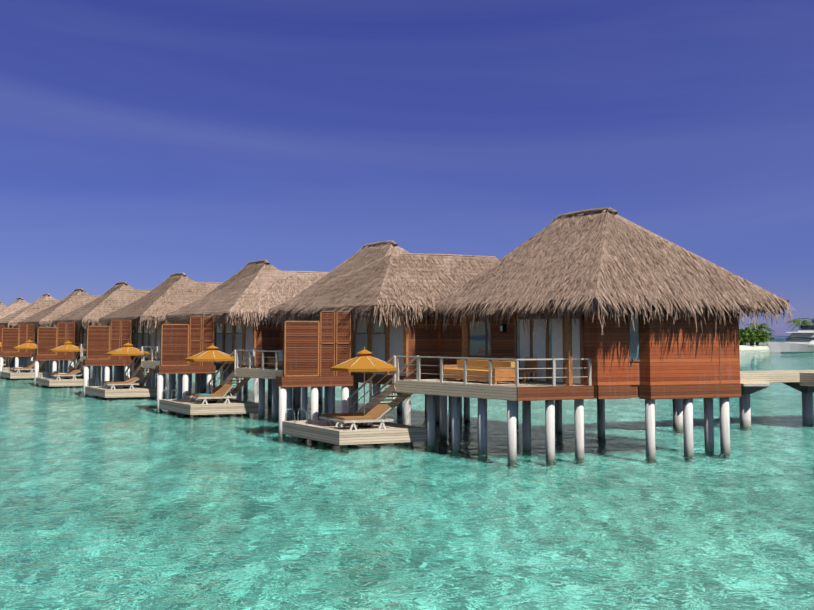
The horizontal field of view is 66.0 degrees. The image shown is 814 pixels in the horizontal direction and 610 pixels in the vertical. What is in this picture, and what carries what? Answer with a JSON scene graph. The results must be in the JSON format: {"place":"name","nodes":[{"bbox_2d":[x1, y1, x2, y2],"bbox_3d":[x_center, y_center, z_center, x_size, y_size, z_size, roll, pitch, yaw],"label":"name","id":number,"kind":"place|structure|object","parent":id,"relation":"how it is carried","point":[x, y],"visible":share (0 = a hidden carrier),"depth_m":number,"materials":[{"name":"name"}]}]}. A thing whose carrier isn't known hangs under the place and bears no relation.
{"place":"outdoors","nodes":[
{"label":"outdoors","id":0,"kind":"place"},
{"bbox_2d":[0,298,28,309],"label":"thatched roof","id":1,"kind":"structure","parent":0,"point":[19,300],"depth_m":87.14,"materials":[{"name":"brown wicker"}]},
{"bbox_2d":[0,336,813,609],"bbox_3d":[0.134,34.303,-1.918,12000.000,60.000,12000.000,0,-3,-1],"label":"lagoon water","id":2,"kind":"structure","parent":0,"point":[130,503],"depth_m":15.52,"materials":[{"name":"blue liquid"}]},
{"bbox_2d":[5,327,50,369],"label":"overwater bungalow","id":3,"kind":"object","parent":2,"relation":"in","point":[12,363],"depth_m":78.83,"materials":[{"name":"brown wood"}]},
{"bbox_2d":[0,293,55,327],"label":"thatched roof","id":4,"kind":"structure","parent":3,"relation":"on","point":[10,309],"depth_m":83.14,"materials":[{"name":"brown wicker"}]},
{"bbox_2d":[0,325,90,373],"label":"overwater bungalow","id":5,"kind":"object","parent":2,"relation":"in","point":[23,361],"visible":0.12,"depth_m":69.42,"materials":[{"name":"brown wood"}]},
{"bbox_2d":[0,288,90,327],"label":"thatched roof","id":6,"kind":"structure","parent":5,"relation":"on","point":[16,317],"depth_m":73.60,"materials":[{"name":"brown wicker"}]},
{"bbox_2d":[0,324,156,380],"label":"overwater bungalow","id":7,"kind":"object","parent":2,"relation":"in","point":[14,340],"visible":0.31,"depth_m":62.44,"materials":[{"name":"brown wood"}]},
{"bbox_2d":[15,282,135,331],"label":"thatched roof","id":8,"kind":"structure","parent":7,"relation":"on","point":[46,316],"depth_m":64.83,"materials":[{"name":"brown wicker"}]},
{"bbox_2d":[34,322,226,389],"bbox_3d":[-23.473,4.817,52.319,10.142,7.170,16.155,3,-4,-45],"label":"overwater bungalow","id":9,"kind":"object","parent":2,"relation":"in","point":[59,339],"visible":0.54,"depth_m":53.54,"materials":[{"name":"brown wood"}]},
{"bbox_2d":[51,273,194,332],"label":"thatched roof","id":10,"kind":"structure","parent":9,"relation":"on","point":[92,312],"depth_m":55.77,"materials":[{"name":"brown wicker"}]},
{"bbox_2d":[83,320,322,402],"bbox_3d":[-14.687,4.410,43.438,10.137,7.170,16.154,3,-4,-45],"label":"overwater bungalow","id":11,"kind":"object","parent":2,"relation":"in","point":[107,347],"visible":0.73,"depth_m":44.70,"materials":[{"name":"brown wood"}]},
{"bbox_2d":[98,260,280,331],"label":"thatched roof","id":12,"kind":"structure","parent":11,"relation":"on","point":[156,306],"depth_m":46.78,"materials":[{"name":"brown wicker"}]},
{"bbox_2d":[155,316,469,420],"bbox_3d":[-5.902,4.004,34.555,10.137,7.170,16.154,3,-4,-45],"label":"overwater bungalow","id":13,"kind":"object","parent":2,"relation":"in","point":[197,344],"visible":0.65,"depth_m":35.79,"materials":[{"name":"brown wood"}]},
{"bbox_2d":[161,240,409,330],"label":"thatched roof","id":14,"kind":"structure","parent":13,"relation":"on","point":[257,295],"depth_m":37.56,"materials":[{"name":"brown wicker"}]},
{"bbox_2d":[276,307,740,459],"bbox_3d":[3.022,3.592,25.560,10.129,7.170,16.516,3,-4,-45],"label":"overwater bungalow","id":15,"kind":"object","parent":2,"relation":"in","point":[651,361],"visible":0.81,"depth_m":23.79,"materials":[{"name":"brown wood"}]},
{"bbox_2d":[260,207,795,333],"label":"thatched roof","id":16,"kind":"structure","parent":15,"relation":"on","point":[608,258],"depth_m":24.05,"materials":[{"name":"brown wicker"}]},
{"bbox_2d":[672,370,813,428],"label":"jetty walkway","id":17,"kind":"structure","parent":2,"relation":"in","point":[802,381],"depth_m":30.02,"materials":[{"name":"brown wood"}]},
{"bbox_2d":[767,318,813,353],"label":"motor yacht","id":18,"kind":"object","parent":2,"relation":"on","point":[801,340],"visible":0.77,"depth_m":153.86,"materials":[{"name":"white plastic"}]},
{"bbox_2d":[0,0,813,335],"label":"sky","id":19,"kind":"structure","parent":0,"point":[143,143],"materials":[{"name":"blue"}]},
{"bbox_2d":[739,345,768,348],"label":"island beach","id":20,"kind":"structure","parent":0,"point":[753,347],"depth_m":195.47,"materials":[{"name":"white sand"}]},
{"bbox_2d":[739,327,773,344],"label":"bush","id":21,"kind":"object","parent":20,"relation":"on","point":[751,336],"visible":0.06,"depth_m":196.38,"materials":[{"name":"green plant"}]},
{"bbox_2d":[745,323,775,344],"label":"palm tree","id":22,"kind":"object","parent":20,"relation":"on","point":[762,326],"visible":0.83,"depth_m":203.30,"materials":[{"name":"green plant"}]},
{"bbox_2d":[786,319,812,331],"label":"palm tree","id":23,"kind":"object","parent":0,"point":[803,322],"visible":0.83,"depth_m":228.60,"materials":[{"name":"green plant"}]}
]}

